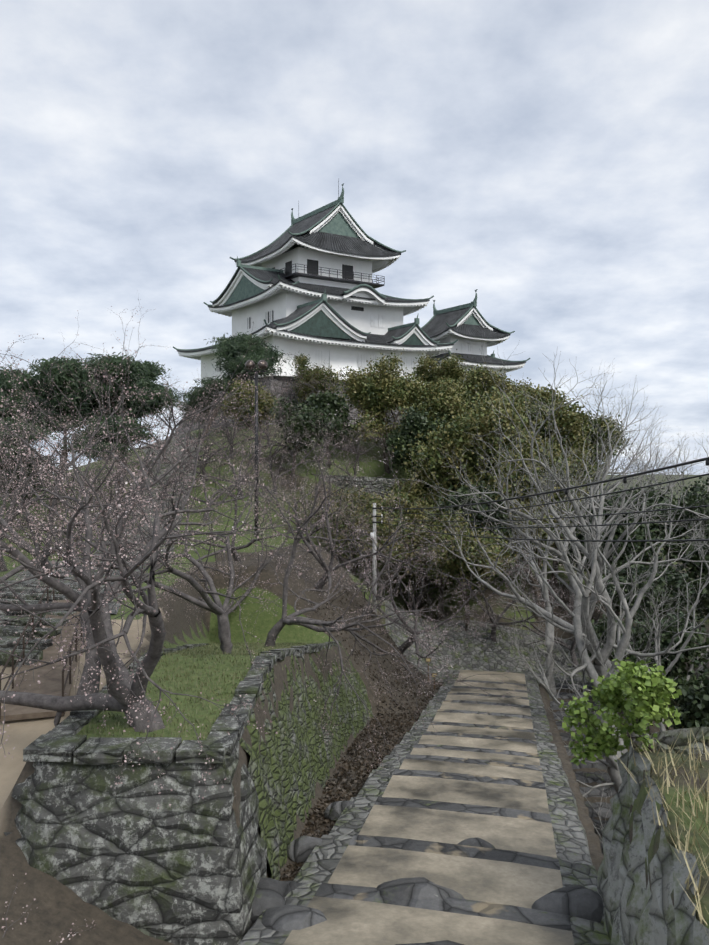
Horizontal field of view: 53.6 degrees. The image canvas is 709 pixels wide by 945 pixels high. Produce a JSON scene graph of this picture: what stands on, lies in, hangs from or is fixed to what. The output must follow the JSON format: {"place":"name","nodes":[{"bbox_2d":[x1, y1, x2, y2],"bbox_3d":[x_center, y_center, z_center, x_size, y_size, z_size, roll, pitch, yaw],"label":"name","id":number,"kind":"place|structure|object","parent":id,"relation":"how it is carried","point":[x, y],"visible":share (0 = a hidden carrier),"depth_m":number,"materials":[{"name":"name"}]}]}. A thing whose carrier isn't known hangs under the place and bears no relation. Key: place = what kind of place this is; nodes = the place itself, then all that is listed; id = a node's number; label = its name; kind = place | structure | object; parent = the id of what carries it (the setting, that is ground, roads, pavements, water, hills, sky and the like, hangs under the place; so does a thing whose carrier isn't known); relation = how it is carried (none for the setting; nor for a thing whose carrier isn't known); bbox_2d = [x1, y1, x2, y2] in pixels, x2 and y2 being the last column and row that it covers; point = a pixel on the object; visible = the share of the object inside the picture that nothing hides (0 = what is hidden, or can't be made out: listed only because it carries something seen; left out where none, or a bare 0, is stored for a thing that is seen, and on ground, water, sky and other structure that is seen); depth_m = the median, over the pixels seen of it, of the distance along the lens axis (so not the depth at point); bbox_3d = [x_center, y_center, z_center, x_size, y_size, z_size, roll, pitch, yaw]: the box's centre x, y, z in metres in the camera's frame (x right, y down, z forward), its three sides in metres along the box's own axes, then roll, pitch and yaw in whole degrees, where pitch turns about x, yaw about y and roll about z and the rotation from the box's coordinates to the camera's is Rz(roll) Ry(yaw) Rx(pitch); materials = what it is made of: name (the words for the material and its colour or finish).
{"place":"outdoors","nodes":[
{"label":"outdoors","id":0,"kind":"place"},
{"bbox_2d":[3,741,266,944],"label":"terrace stone wall","id":1,"kind":"structure","parent":0,"point":[188,866],"depth_m":11.49,"materials":[{"name":"stone"}]},
{"bbox_2d":[23,641,340,764],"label":"wall coping stones","id":2,"kind":"object","parent":1,"relation":"on","point":[59,744],"visible":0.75,"depth_m":12.23,"materials":[{"name":"stone"}]},
{"bbox_2d":[201,247,505,387],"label":"castle walls","id":3,"kind":"structure","parent":0,"point":[283,304],"depth_m":93.57,"materials":[{"name":"paint"}]},
{"bbox_2d":[217,259,473,371],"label":"windows","id":4,"kind":"structure","parent":3,"relation":"in","point":[363,358],"depth_m":93.69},
{"bbox_2d":[178,204,524,372],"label":"castle eaves","id":5,"kind":"object","parent":3,"relation":"attached to","point":[379,263],"visible":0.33,"depth_m":92.35,"materials":[{"name":"paint"}]},
{"bbox_2d":[177,206,525,364],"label":"roof tiles","id":6,"kind":"object","parent":3,"relation":"on","point":[367,255],"visible":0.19,"depth_m":93.05,"materials":[{"name":"tile"}]},
{"bbox_2d":[173,179,530,361],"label":"castle trim","id":7,"kind":"structure","parent":6,"relation":"attached to","point":[321,323],"depth_m":93.86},
{"bbox_2d":[179,205,524,363],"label":"castle roof tile ribs","id":8,"kind":"object","parent":6,"relation":"on","point":[303,225],"visible":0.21,"depth_m":95.89,"materials":[{"name":"tile"}]},
{"bbox_2d":[0,424,708,944],"bbox_3d":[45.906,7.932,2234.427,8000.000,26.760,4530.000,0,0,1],"label":"hillside ground","id":9,"kind":"structure","parent":0,"point":[56,908],"depth_m":27.40,"materials":[{"name":"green plant"}]},
{"bbox_2d":[0,369,31,502],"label":"pine tree","id":10,"kind":"object","parent":9,"relation":"on","point":[5,385],"depth_m":60.56,"materials":[{"name":"plant"}]},
{"bbox_2d":[0,415,61,498],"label":"pine tree","id":11,"kind":"object","parent":9,"relation":"on","point":[17,450],"visible":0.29,"depth_m":51.26,"materials":[{"name":"plant"}]},
{"bbox_2d":[0,582,80,666],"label":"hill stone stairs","id":12,"kind":"structure","parent":9,"relation":"on","point":[8,631],"depth_m":20.85,"materials":[{"name":"stone"}]},
{"bbox_2d":[0,573,93,720],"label":"wooden ramp with rails","id":13,"kind":"structure","parent":9,"relation":"on","point":[57,681],"depth_m":16.97,"materials":[{"name":"brown wood"}]},
{"bbox_2d":[0,381,99,535],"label":"blossoms","id":14,"kind":"object","parent":9,"relation":"on","point":[2,482],"visible":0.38,"depth_m":40.58,"materials":[{"name":"brown plant"}]},
{"bbox_2d":[0,332,127,582],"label":"bare cherry tree","id":15,"kind":"object","parent":9,"relation":"on","point":[4,567],"visible":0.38,"depth_m":33.03,"materials":[{"name":"brown plant"}]},
{"bbox_2d":[11,422,154,559],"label":"blossoms","id":16,"kind":"object","parent":9,"relation":"on","point":[123,505],"visible":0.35,"depth_m":41.04,"materials":[{"name":"brown plant"}]},
{"bbox_2d":[5,354,166,515],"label":"pine tree","id":17,"kind":"object","parent":9,"relation":"on","point":[62,378],"depth_m":55.32,"materials":[{"name":"plant"}]},
{"bbox_2d":[5,434,197,613],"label":"hill ramp cobbles","id":18,"kind":"object","parent":9,"relation":"on","point":[26,573],"visible":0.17,"depth_m":53.79,"materials":[{"name":"stone"}]},
{"bbox_2d":[15,352,196,500],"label":"pine tree","id":19,"kind":"object","parent":9,"relation":"on","point":[134,369],"depth_m":58.63,"materials":[{"name":"plant"}]},
{"bbox_2d":[0,306,221,624],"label":"bare cherry tree","id":20,"kind":"object","parent":9,"relation":"on","point":[14,571],"visible":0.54,"depth_m":26.41,"materials":[{"name":"brown plant"}]},
{"bbox_2d":[0,299,199,629],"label":"cherry tree buds","id":21,"kind":"object","parent":20,"relation":"attached to","point":[97,465],"visible":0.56,"depth_m":27.04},
{"bbox_2d":[1,391,232,631],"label":"bare cherry tree","id":22,"kind":"object","parent":9,"relation":"on","point":[148,518],"visible":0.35,"depth_m":32.94,"materials":[{"name":"brown plant"}]},
{"bbox_2d":[82,360,177,465],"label":"pine tree","id":23,"kind":"object","parent":9,"relation":"on","point":[156,372],"depth_m":65.88,"materials":[{"name":"plant"}]},
{"bbox_2d":[0,339,329,808],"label":"bare cherry tree","id":24,"kind":"object","parent":9,"relation":"on","point":[103,635],"visible":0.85,"depth_m":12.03,"materials":[{"name":"brown plant"}]},
{"bbox_2d":[129,377,213,460],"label":"bare cherry tree","id":25,"kind":"object","parent":9,"relation":"on","point":[165,416],"visible":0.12,"depth_m":70.41,"materials":[{"name":"brown plant"}]},
{"bbox_2d":[93,409,275,513],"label":"bare cherry tree","id":26,"kind":"object","parent":9,"relation":"on","point":[171,482],"visible":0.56,"depth_m":58.02,"materials":[{"name":"brown plant"}]},
{"bbox_2d":[54,610,323,746],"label":"terrace grass","id":27,"kind":"structure","parent":9,"relation":"on","point":[211,651],"depth_m":16.55,"materials":[{"name":"plant"}]},
{"bbox_2d":[0,310,336,694],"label":"bare cherry tree","id":28,"kind":"object","parent":27,"relation":"on","point":[69,593],"visible":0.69,"depth_m":15.20,"materials":[{"name":"brown plant"}]},
{"bbox_2d":[0,396,348,692],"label":"bare cherry tree","id":29,"kind":"object","parent":27,"relation":"on","point":[224,631],"visible":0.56,"depth_m":19.05,"materials":[{"name":"brown plant"}]},
{"bbox_2d":[142,380,239,469],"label":"bare cherry tree","id":30,"kind":"object","parent":9,"relation":"on","point":[189,460],"visible":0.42,"depth_m":65.99,"materials":[{"name":"brown plant"}]},
{"bbox_2d":[125,383,268,485],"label":"bare cherry tree","id":31,"kind":"object","parent":9,"relation":"on","point":[198,438],"visible":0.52,"depth_m":60.94,"materials":[{"name":"brown plant"}]},
{"bbox_2d":[64,403,350,571],"bbox_3d":[-8.508,2.268,40.353,16.216,14.449,11.628,0,0,-18],"label":"bare cherry tree","id":32,"kind":"object","parent":9,"relation":"on","point":[234,555],"visible":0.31,"depth_m":42.78,"materials":[{"name":"brown plant"}]},
{"bbox_2d":[151,405,264,507],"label":"bare cherry tree","id":33,"kind":"object","parent":9,"relation":"on","point":[233,468],"visible":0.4,"depth_m":56.82,"materials":[{"name":"brown plant"}]},
{"bbox_2d":[58,445,359,614],"bbox_3d":[-5.930,4.146,33.863,15.847,11.772,6.410,0,0,-40],"label":"bare cherry tree","id":34,"kind":"object","parent":9,"relation":"on","point":[229,609],"visible":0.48,"depth_m":34.19,"materials":[{"name":"brown plant"}]},
{"bbox_2d":[53,439,357,610],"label":"cherry tree buds","id":35,"kind":"object","parent":34,"relation":"attached to","point":[262,529],"visible":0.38,"depth_m":34.69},
{"bbox_2d":[131,424,299,520],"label":"bare cherry tree","id":36,"kind":"object","parent":9,"relation":"on","point":[203,501],"visible":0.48,"depth_m":54.44,"materials":[{"name":"brown plant"}]},
{"bbox_2d":[176,331,291,443],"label":"leaning pine tree","id":37,"kind":"object","parent":9,"relation":"on","point":[235,348],"depth_m":76.01,"materials":[{"name":"plant"}]},
{"bbox_2d":[178,366,302,458],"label":"bare cherry tree","id":38,"kind":"object","parent":9,"relation":"on","point":[227,436],"visible":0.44,"depth_m":66.53,"materials":[{"name":"brown plant"}]},
{"bbox_2d":[216,375,281,462],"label":"evergreen tree","id":39,"kind":"object","parent":9,"relation":"on","point":[262,405],"depth_m":66.08,"materials":[{"name":"plant"}]},
{"bbox_2d":[245,360,267,536],"bbox_3d":[-6.988,-1.580,49.978,1.623,12.878,0.654,0,0,1],"label":"floodlight pole","id":40,"kind":"object","parent":9,"relation":"on","point":[249,364],"visible":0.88,"depth_m":49.94,"materials":[{"name":"metal"}]},
{"bbox_2d":[221,376,293,467],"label":"blossoms","id":41,"kind":"object","parent":9,"relation":"on","point":[290,450],"visible":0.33,"depth_m":66.71,"materials":[{"name":"brown plant"}]},
{"bbox_2d":[173,374,412,436],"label":"stone wall","id":42,"kind":"structure","parent":9,"relation":"on","point":[276,380],"depth_m":85.67,"materials":[{"name":"stone"}]},
{"bbox_2d":[240,397,359,493],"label":"bare cherry tree","id":43,"kind":"object","parent":9,"relation":"on","point":[272,455],"visible":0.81,"depth_m":59.44,"materials":[{"name":"brown plant"}]},
{"bbox_2d":[269,395,342,477],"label":"evergreen tree","id":44,"kind":"object","parent":9,"relation":"on","point":[309,412],"depth_m":62.26,"materials":[{"name":"plant"}]},
{"bbox_2d":[239,642,372,879],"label":"mossy stone wall","id":45,"kind":"structure","parent":9,"relation":"on","point":[292,768],"depth_m":18.15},
{"bbox_2d":[287,352,342,403],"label":"evergreen tree","id":46,"kind":"object","parent":9,"relation":"on","point":[302,367],"depth_m":81.74,"materials":[{"name":"plant"}]},
{"bbox_2d":[247,451,401,587],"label":"bare cherry tree","id":47,"kind":"object","parent":9,"relation":"on","point":[298,539],"visible":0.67,"depth_m":49.76,"materials":[{"name":"brown plant"}]},
{"bbox_2d":[302,389,357,468],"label":"evergreen tree","id":48,"kind":"object","parent":9,"relation":"on","point":[334,401],"depth_m":65.48,"materials":[{"name":"plant"}]},
{"bbox_2d":[199,414,468,637],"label":"cherry tree buds","id":49,"kind":"object","parent":9,"relation":"on","point":[324,522],"visible":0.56,"depth_m":35.64,"materials":[{"name":"plant"}]},
{"bbox_2d":[288,409,387,475],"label":"bare cherry tree","id":50,"kind":"object","parent":9,"relation":"on","point":[357,457],"visible":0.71,"depth_m":63.09,"materials":[{"name":"brown plant"}]},
{"bbox_2d":[198,403,486,640],"bbox_3d":[-0.597,2.524,36.032,13.532,11.917,11.168,0,0,-30],"label":"bare cherry tree","id":51,"kind":"object","parent":9,"relation":"on","point":[320,559],"visible":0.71,"depth_m":36.58,"materials":[{"name":"brown plant"}]},
{"bbox_2d":[297,453,417,593],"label":"bare cherry tree","id":52,"kind":"object","parent":9,"relation":"on","point":[342,544],"visible":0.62,"depth_m":53.51,"materials":[{"name":"brown plant"}]},
{"bbox_2d":[279,584,443,880],"bbox_3d":[-0.262,10.261,30.428,5.997,7.342,34.765,0,0,13],"label":"leaf litter strip","id":53,"kind":"object","parent":9,"relation":"on","point":[310,828],"visible":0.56,"depth_m":26.75,"materials":[{"name":"plant"}]},
{"bbox_2d":[311,474,414,507],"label":"stone wall","id":54,"kind":"structure","parent":9,"relation":"on","point":[379,484],"depth_m":63.81,"materials":[{"name":"stone"}]},
{"bbox_2d":[208,386,533,770],"bbox_3d":[-0.504,3.711,27.630,9.544,13.242,15.823,0,0,-24],"label":"bare cherry tree","id":55,"kind":"object","parent":9,"relation":"on","point":[280,624],"visible":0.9,"depth_m":25.86,"materials":[{"name":"brown plant"}]},
{"bbox_2d":[310,483,433,575],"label":"evergreen tree","id":56,"kind":"object","parent":9,"relation":"on","point":[384,526],"depth_m":55.80,"materials":[{"name":"plant"}]},
{"bbox_2d":[370,503,382,614],"bbox_3d":[1.500,6.292,47.816,0.823,8.420,0.458,0,0,1],"label":"utility pole","id":57,"kind":"object","parent":9,"relation":"on","point":[374,515],"visible":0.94,"depth_m":47.76,"materials":[{"name":"concrete"}]},
{"bbox_2d":[321,443,708,541],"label":"power cables","id":58,"kind":"object","parent":57,"relation":"attached to","point":[706,459],"visible":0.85,"depth_m":20.91,"materials":[{"name":"black plastic"}]},
{"bbox_2d":[329,349,431,473],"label":"evergreen tree","id":59,"kind":"object","parent":9,"relation":"on","point":[365,389],"depth_m":69.21,"materials":[{"name":"plant"}]},
{"bbox_2d":[327,490,448,606],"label":"bare cherry tree","id":60,"kind":"object","parent":9,"relation":"on","point":[386,582],"visible":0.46,"depth_m":51.40,"materials":[{"name":"brown plant"}]},
{"bbox_2d":[376,402,457,472],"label":"evergreen tree","id":61,"kind":"object","parent":9,"relation":"on","point":[405,435],"depth_m":64.65,"materials":[{"name":"plant"}]},
{"bbox_2d":[307,513,530,696],"bbox_3d":[3.647,7.803,41.649,14.470,11.462,10.675,0,0,1],"label":"bare cherry tree","id":62,"kind":"object","parent":9,"relation":"on","point":[404,647],"visible":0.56,"depth_m":43.30,"materials":[{"name":"brown plant"}]},
{"bbox_2d":[388,468,453,523],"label":"evergreen tree","id":63,"kind":"object","parent":9,"relation":"on","point":[418,492],"depth_m":59.29,"materials":[{"name":"plant"}]},
{"bbox_2d":[238,670,610,944],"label":"stone steps","id":64,"kind":"structure","parent":9,"relation":"on","point":[483,765],"depth_m":15.58,"materials":[{"name":"stone"}]},
{"bbox_2d":[251,801,602,944],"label":"rocks","id":65,"kind":"object","parent":9,"relation":"on","point":[279,915],"visible":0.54,"depth_m":12.07,"materials":[{"name":"stone"}]},
{"bbox_2d":[392,379,476,486],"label":"evergreen tree","id":66,"kind":"object","parent":9,"relation":"on","point":[448,399],"depth_m":68.67,"materials":[{"name":"plant"}]},
{"bbox_2d":[397,504,471,621],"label":"evergreen tree","id":67,"kind":"object","parent":9,"relation":"on","point":[427,534],"depth_m":54.44,"materials":[{"name":"plant"}]},
{"bbox_2d":[410,349,468,387],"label":"evergreen tree","id":68,"kind":"object","parent":9,"relation":"on","point":[452,369],"depth_m":83.45,"materials":[{"name":"plant"}]},
{"bbox_2d":[389,498,494,615],"bbox_3d":[6.349,7.234,58.522,11.308,10.726,11.556,0,0,1],"label":"bare shrub","id":69,"kind":"object","parent":9,"relation":"on","point":[416,598],"visible":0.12,"depth_m":57.28,"materials":[{"name":"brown plant"}]},
{"bbox_2d":[421,375,476,416],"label":"evergreen tree","id":70,"kind":"object","parent":9,"relation":"on","point":[464,391],"visible":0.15,"depth_m":71.22,"materials":[{"name":"plant"}]},
{"bbox_2d":[416,507,520,630],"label":"evergreen tree","id":71,"kind":"object","parent":9,"relation":"on","point":[454,567],"depth_m":51.01,"materials":[{"name":"plant"}]},
{"bbox_2d":[436,478,520,583],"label":"evergreen tree","id":72,"kind":"object","parent":9,"relation":"on","point":[461,490],"depth_m":53.89,"materials":[{"name":"plant"}]},
{"bbox_2d":[385,599,593,682],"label":"junction cobbles","id":73,"kind":"object","parent":9,"relation":"on","point":[498,655],"visible":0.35,"depth_m":50.52,"materials":[{"name":"stone"}]},
{"bbox_2d":[393,378,595,510],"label":"evergreen tree","id":74,"kind":"object","parent":9,"relation":"on","point":[487,418],"depth_m":57.21,"materials":[{"name":"plant"}]},
{"bbox_2d":[456,362,533,406],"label":"evergreen tree","id":75,"kind":"object","parent":9,"relation":"on","point":[473,377],"depth_m":79.48,"materials":[{"name":"plant"}]},
{"bbox_2d":[416,517,601,647],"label":"bare cherry tree","id":76,"kind":"object","parent":9,"relation":"on","point":[493,630],"visible":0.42,"depth_m":49.40,"materials":[{"name":"brown plant"}]},
{"bbox_2d":[415,515,606,652],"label":"blossoms","id":77,"kind":"object","parent":9,"relation":"on","point":[500,591],"visible":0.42,"depth_m":48.14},
{"bbox_2d":[470,481,577,620],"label":"evergreen tree","id":78,"kind":"object","parent":9,"relation":"on","point":[543,532],"depth_m":54.59,"materials":[{"name":"plant"}]},
{"bbox_2d":[465,382,601,459],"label":"evergreen tree","id":79,"kind":"object","parent":9,"relation":"on","point":[573,426],"depth_m":64.34,"materials":[{"name":"plant"}]},
{"bbox_2d":[449,553,625,668],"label":"bare cherry tree","id":80,"kind":"object","parent":9,"relation":"on","point":[569,648],"visible":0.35,"depth_m":50.04,"materials":[{"name":"brown plant"}]},
{"bbox_2d":[446,441,632,694],"bbox_3d":[13.498,6.122,49.672,8.496,16.548,14.658,0,0,-40],"label":"grey bare tree","id":81,"kind":"object","parent":9,"relation":"on","point":[549,646],"visible":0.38,"depth_m":45.08,"materials":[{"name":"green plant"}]},
{"bbox_2d":[472,427,637,608],"bbox_3d":[16.033,4.042,56.956,15.070,15.786,8.977,0,0,1],"label":"grey bare tree","id":82,"kind":"object","parent":9,"relation":"on","point":[570,593],"visible":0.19,"depth_m":55.28,"materials":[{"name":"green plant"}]},
{"bbox_2d":[402,333,708,770],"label":"grey bare tree","id":83,"kind":"object","parent":9,"relation":"on","point":[591,549],"visible":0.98,"depth_m":32.51,"materials":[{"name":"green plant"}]},
{"bbox_2d":[408,414,708,744],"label":"grey bare tree","id":84,"kind":"object","parent":9,"relation":"on","point":[545,613],"visible":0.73,"depth_m":38.77,"materials":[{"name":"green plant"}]},
{"bbox_2d":[514,441,609,582],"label":"evergreen tree","id":85,"kind":"object","parent":9,"relation":"on","point":[583,453],"depth_m":59.84,"materials":[{"name":"plant"}]},
{"bbox_2d":[495,584,658,796],"bbox_3d":[10.400,10.926,29.990,8.345,12.107,9.714,0,0,1],"label":"grey bare tree","id":86,"kind":"object","parent":9,"relation":"on","point":[558,703],"visible":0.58,"depth_m":30.88,"materials":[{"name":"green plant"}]},
{"bbox_2d":[549,683,616,853],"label":"stone wall","id":87,"kind":"structure","parent":9,"relation":"on","point":[589,777],"depth_m":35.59,"materials":[{"name":"stone"}]},
{"bbox_2d":[570,404,635,495],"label":"evergreen tree","id":88,"kind":"object","parent":9,"relation":"on","point":[602,425],"depth_m":72.28,"materials":[{"name":"plant"}]},
{"bbox_2d":[507,433,708,792],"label":"grey bare tree","id":89,"kind":"object","parent":9,"relation":"on","point":[593,674],"visible":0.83,"depth_m":31.28,"materials":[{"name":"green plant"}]},
{"bbox_2d":[560,365,662,499],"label":"grey bare tree","id":90,"kind":"object","parent":9,"relation":"on","point":[626,412],"visible":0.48,"depth_m":72.19,"materials":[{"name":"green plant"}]},
{"bbox_2d":[554,488,676,616],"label":"evergreen tree","id":91,"kind":"object","parent":9,"relation":"on","point":[639,532],"depth_m":53.36,"materials":[{"name":"plant"}]},
{"bbox_2d":[559,657,681,765],"bbox_3d":[4.497,4.146,12.123,1.788,2.108,1.859,0,0,1],"label":"bright shrub","id":92,"kind":"object","parent":9,"relation":"on","point":[652,708],"depth_m":12.06,"materials":[{"name":"plant"}]},
{"bbox_2d":[557,518,708,737],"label":"grey bare tree","id":93,"kind":"object","parent":9,"relation":"on","point":[658,663],"visible":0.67,"depth_m":35.97,"materials":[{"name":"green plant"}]},
{"bbox_2d":[564,544,708,724],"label":"grey bare tree","id":94,"kind":"object","parent":9,"relation":"on","point":[691,667],"visible":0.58,"depth_m":39.55,"materials":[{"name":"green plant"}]},
{"bbox_2d":[570,606,708,705],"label":"bush","id":95,"kind":"object","parent":9,"relation":"on","point":[680,663],"depth_m":41.29,"materials":[{"name":"plant"}]},
{"bbox_2d":[581,471,708,561],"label":"evergreen tree","id":96,"kind":"object","parent":9,"relation":"on","point":[690,497],"depth_m":58.12,"materials":[{"name":"plant"}]},
{"bbox_2d":[596,551,704,626],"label":"evergreen tree","id":97,"kind":"object","parent":9,"relation":"on","point":[660,582],"depth_m":49.68,"materials":[{"name":"plant"}]},
{"bbox_2d":[597,727,708,944],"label":"rock wall","id":98,"kind":"structure","parent":9,"relation":"on","point":[635,912],"depth_m":10.16,"materials":[{"name":"stone"}]},
{"bbox_2d":[613,727,708,936],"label":"dry grass","id":99,"kind":"structure","parent":9,"relation":"on","point":[697,889],"depth_m":9.93,"materials":[{"name":"plant"}]},
{"bbox_2d":[620,421,705,570],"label":"grey bare tree","id":100,"kind":"object","parent":9,"relation":"on","point":[649,477],"visible":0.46,"depth_m":69.03,"materials":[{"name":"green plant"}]},
{"bbox_2d":[629,431,708,496],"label":"grey bare tree","id":101,"kind":"object","parent":9,"relation":"on","point":[683,462],"visible":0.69,"depth_m":77.18,"materials":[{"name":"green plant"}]},
{"bbox_2d":[647,659,708,729],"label":"bush","id":102,"kind":"object","parent":9,"relation":"on","point":[691,705],"depth_m":36.85,"materials":[{"name":"plant"}]},
{"bbox_2d":[655,521,708,625],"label":"evergreen tree","id":103,"kind":"object","parent":9,"relation":"on","point":[704,599],"depth_m":55.24,"materials":[{"name":"plant"}]},
{"bbox_2d":[665,500,708,686],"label":"grey bare tree","id":104,"kind":"object","parent":9,"relation":"on","point":[707,566],"visible":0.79,"depth_m":46.63,"materials":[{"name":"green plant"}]},
{"bbox_2d":[0,0,708,474],"label":"sky","id":105,"kind":"structure","parent":0,"point":[548,160],"materials":[{"name":"white"}]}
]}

